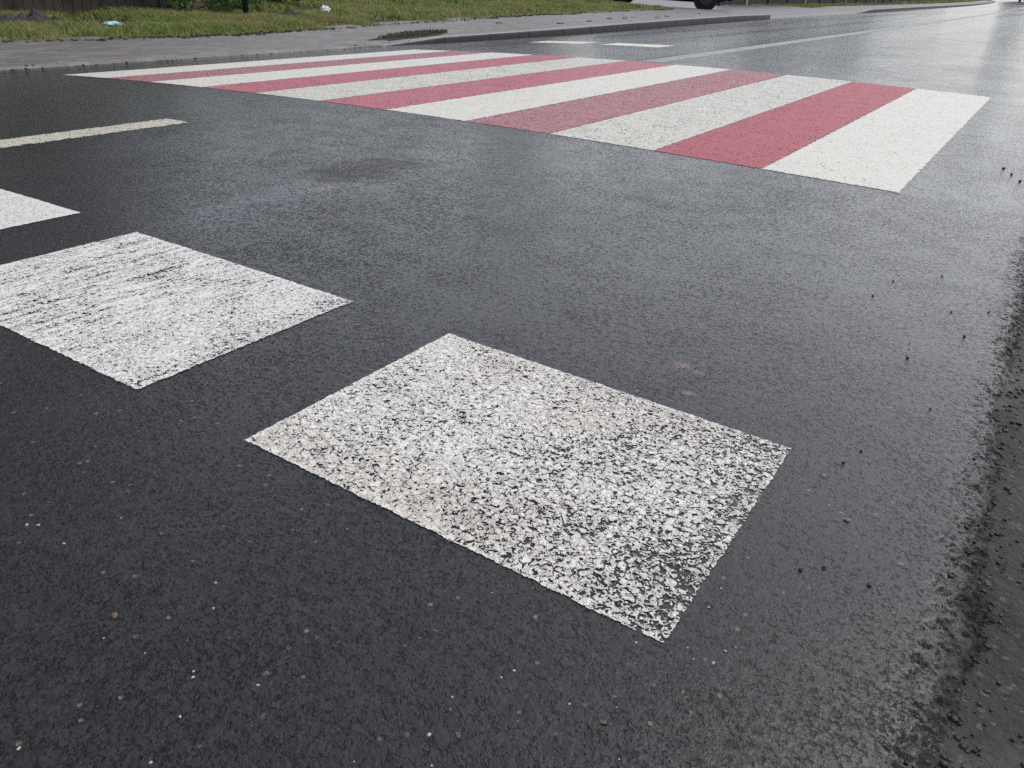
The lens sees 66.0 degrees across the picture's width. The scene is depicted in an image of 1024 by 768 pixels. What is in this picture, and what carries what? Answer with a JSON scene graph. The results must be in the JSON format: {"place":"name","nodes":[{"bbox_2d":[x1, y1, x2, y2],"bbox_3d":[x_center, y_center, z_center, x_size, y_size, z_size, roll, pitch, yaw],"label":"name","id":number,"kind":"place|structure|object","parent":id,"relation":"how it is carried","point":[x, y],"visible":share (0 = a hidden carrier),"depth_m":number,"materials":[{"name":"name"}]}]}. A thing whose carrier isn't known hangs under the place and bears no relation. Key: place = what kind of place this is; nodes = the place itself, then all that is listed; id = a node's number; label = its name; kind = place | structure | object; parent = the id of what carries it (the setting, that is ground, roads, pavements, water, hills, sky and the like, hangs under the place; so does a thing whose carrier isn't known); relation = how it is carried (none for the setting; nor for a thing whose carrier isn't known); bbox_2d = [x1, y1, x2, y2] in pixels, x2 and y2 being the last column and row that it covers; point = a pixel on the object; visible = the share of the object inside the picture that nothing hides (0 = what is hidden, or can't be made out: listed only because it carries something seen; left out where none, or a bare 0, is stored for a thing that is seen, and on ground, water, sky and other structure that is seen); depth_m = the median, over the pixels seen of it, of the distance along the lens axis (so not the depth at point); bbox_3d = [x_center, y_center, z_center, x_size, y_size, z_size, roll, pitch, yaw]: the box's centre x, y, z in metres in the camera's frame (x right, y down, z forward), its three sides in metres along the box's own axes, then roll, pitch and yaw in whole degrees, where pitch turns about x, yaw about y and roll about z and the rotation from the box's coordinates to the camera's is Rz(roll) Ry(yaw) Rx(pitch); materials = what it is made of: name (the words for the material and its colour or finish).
{"place":"outdoors","nodes":[
{"label":"outdoors","id":0,"kind":"place"},
{"bbox_2d":[0,8,763,69],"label":"pavement","id":1,"kind":"structure","parent":0,"point":[37,54],"depth_m":8.67,"materials":[{"name":"concrete"}]},
{"bbox_2d":[2,8,672,42],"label":"verge crumbs","id":2,"kind":"object","parent":1,"relation":"on","point":[219,34],"visible":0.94,"depth_m":9.64,"materials":[{"name":"soil"}]},
{"bbox_2d":[369,29,447,40],"bbox_3d":[-1.271,-4.484,10.118,0.419,0.088,1.844,14,30,20],"label":"soil patch","id":3,"kind":"object","parent":1,"relation":"on","point":[407,34],"visible":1,"depth_m":9.98,"materials":[{"name":"brown soil"}]},
{"bbox_2d":[0,0,1023,767],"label":"road","id":4,"kind":"structure","parent":0,"point":[342,626],"depth_m":1.31,"materials":[{"name":"grey asphalt"}]},
{"bbox_2d":[0,189,79,228],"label":"painted block","id":5,"kind":"structure","parent":4,"relation":"on","point":[36,207],"depth_m":2.23,"materials":[{"name":"white paint"}]},
{"bbox_2d":[0,119,187,147],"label":"lane line","id":6,"kind":"object","parent":4,"relation":"on","point":[70,134],"visible":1,"depth_m":3.30,"materials":[{"name":"beige paint"}]},
{"bbox_2d":[111,612,117,618],"bbox_3d":[-0.446,0.260,0.886,0.007,0.004,0.010,-8,30,-20],"label":"pebble","id":7,"kind":"object","parent":4,"relation":"on","point":[114,615],"visible":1,"depth_m":0.88,"materials":[{"name":"beige stone"}]},
{"bbox_2d":[0,232,352,388],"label":"painted block","id":8,"kind":"structure","parent":4,"relation":"on","point":[156,308],"depth_m":1.67,"materials":[{"name":"white paint"}]},
{"bbox_2d":[3,40,419,70],"bbox_3d":[-3.311,-2.756,6.718,0.246,0.049,8.014,20,32,28],"label":"gutter grit","id":9,"kind":"object","parent":4,"relation":"on","point":[159,60],"visible":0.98,"depth_m":6.72,"materials":[{"name":"gravel"}]},
{"bbox_2d":[245,333,791,641],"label":"painted block","id":10,"kind":"structure","parent":4,"relation":"on","point":[400,508],"depth_m":1.21,"materials":[{"name":"white paint"}]},
{"bbox_2d":[67,50,990,192],"bbox_3d":[0.194,-2.160,5.726,5.550,0.191,3.909,20,32,28],"label":"pedestrian crossing","id":11,"kind":"object","parent":4,"relation":"on","point":[876,149],"visible":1,"depth_m":4.77,"materials":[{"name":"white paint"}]},
{"bbox_2d":[533,41,595,43],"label":"painted block","id":12,"kind":"structure","parent":4,"relation":"on","point":[571,42],"depth_m":9.92,"materials":[{"name":"white paint"}]},
{"bbox_2d":[396,19,764,45],"bbox_3d":[2.785,-6.875,15.231,0.268,0.020,15.508,19,31,26],"label":"kerb grit","id":13,"kind":"object","parent":4,"relation":"on","point":[611,31],"visible":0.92,"depth_m":14.45,"materials":[{"name":"stone"}]},
{"bbox_2d":[600,43,672,47],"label":"painted block","id":14,"kind":"structure","parent":4,"relation":"on","point":[639,45],"depth_m":9.48,"materials":[{"name":"white paint"}]},
{"bbox_2d":[381,1,995,45],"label":"kerb","id":15,"kind":"structure","parent":4,"relation":"on","point":[559,31],"depth_m":13.29,"materials":[{"name":"concrete"}]},
{"bbox_2d":[644,8,1021,62],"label":"lane line","id":16,"kind":"object","parent":4,"relation":"on","point":[668,59],"visible":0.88,"depth_m":10.14,"materials":[{"name":"white paint"}]},
{"bbox_2d":[897,259,1023,767],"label":"edge gravel","id":17,"kind":"structure","parent":4,"relation":"on","point":[955,719],"depth_m":1.10,"materials":[{"name":"black gravel"}]},
{"bbox_2d":[0,0,1023,40],"bbox_3d":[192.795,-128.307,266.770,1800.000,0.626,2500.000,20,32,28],"label":"ground","id":18,"kind":"structure","parent":0,"point":[201,3],"depth_m":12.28,"materials":[{"name":"green plant"}]},
{"bbox_2d":[0,7,65,25],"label":"soil heap","id":19,"kind":"object","parent":18,"relation":"on","point":[35,15],"visible":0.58,"depth_m":8.61,"materials":[{"name":"soil"}]},
{"bbox_2d":[0,0,166,11],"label":"plank fence","id":20,"kind":"object","parent":18,"relation":"on","point":[59,5],"visible":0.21,"depth_m":10.08,"materials":[{"name":"brown wood"}]},
{"bbox_2d":[103,21,122,25],"bbox_3d":[-4.474,-4.038,8.841,0.113,0.055,0.232,20,32,28],"label":"plastic wrapper","id":21,"kind":"object","parent":18,"relation":"on","point":[111,23],"visible":0.98,"depth_m":8.81,"materials":[{"name":"plastic"}]},
{"bbox_2d":[166,0,239,13],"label":"bush","id":22,"kind":"object","parent":18,"relation":"on","point":[175,5],"visible":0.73,"depth_m":11.14,"materials":[{"name":"green plant"}]},
{"bbox_2d":[201,0,266,11],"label":"bush","id":23,"kind":"object","parent":18,"relation":"on","point":[250,2],"visible":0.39,"depth_m":11.80,"materials":[{"name":"green plant"}]},
{"bbox_2d":[242,0,248,13],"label":"metal post","id":24,"kind":"object","parent":18,"relation":"on","point":[245,5],"depth_m":11.09,"materials":[{"name":"black metal"}]},
{"bbox_2d":[264,8,302,14],"bbox_3d":[-3.342,-5.411,11.502,0.613,0.130,1.504,20,32,28],"label":"soil heap","id":25,"kind":"object","parent":18,"relation":"on","point":[288,11],"visible":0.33,"depth_m":11.47,"materials":[{"name":"brown soil"}]},
{"bbox_2d":[268,0,301,4],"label":"bush","id":26,"kind":"object","parent":18,"relation":"on","point":[278,1],"visible":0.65,"depth_m":13.16,"materials":[{"name":"green plant"}]},
{"bbox_2d":[320,5,330,11],"bbox_3d":[-2.811,-5.639,11.871,0.151,0.114,0.172,20,32,28],"label":"crumpled paper","id":27,"kind":"object","parent":18,"relation":"on","point":[326,8],"visible":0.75,"depth_m":11.83,"materials":[{"name":"white paper"}]},
{"bbox_2d":[716,0,891,5],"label":"slat fence","id":28,"kind":"object","parent":18,"relation":"on","point":[748,2],"visible":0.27,"depth_m":34.93,"materials":[{"name":"wood"}]},
{"bbox_2d":[891,0,934,1],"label":"slat fence","id":29,"kind":"object","parent":18,"relation":"on","point":[908,0],"visible":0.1,"depth_m":63.11,"materials":[{"name":"wood"}]},
{"bbox_2d":[630,0,855,18],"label":"driveway","id":30,"kind":"structure","parent":0,"point":[774,12],"depth_m":26.85,"materials":[{"name":"concrete"}]},
{"bbox_2d":[609,0,732,9],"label":"parked car","id":31,"kind":"object","parent":30,"relation":"on","point":[706,4],"visible":0.73,"depth_m":22.67,"materials":[{"name":"black paint"}]},
{"bbox_2d":[815,0,992,12],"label":"pavement","id":32,"kind":"structure","parent":0,"point":[854,9],"depth_m":40.72,"materials":[{"name":"concrete"}]},
{"bbox_2d":[919,323,1023,767],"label":"shoulder","id":33,"kind":"object","parent":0,"point":[1004,655],"visible":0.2,"depth_m":0.96},
{"bbox_2d":[964,401,1023,767],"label":"shoulder gravel","id":34,"kind":"structure","parent":0,"point":[975,751],"depth_m":0.90,"materials":[{"name":"grey gravel"}]}
]}

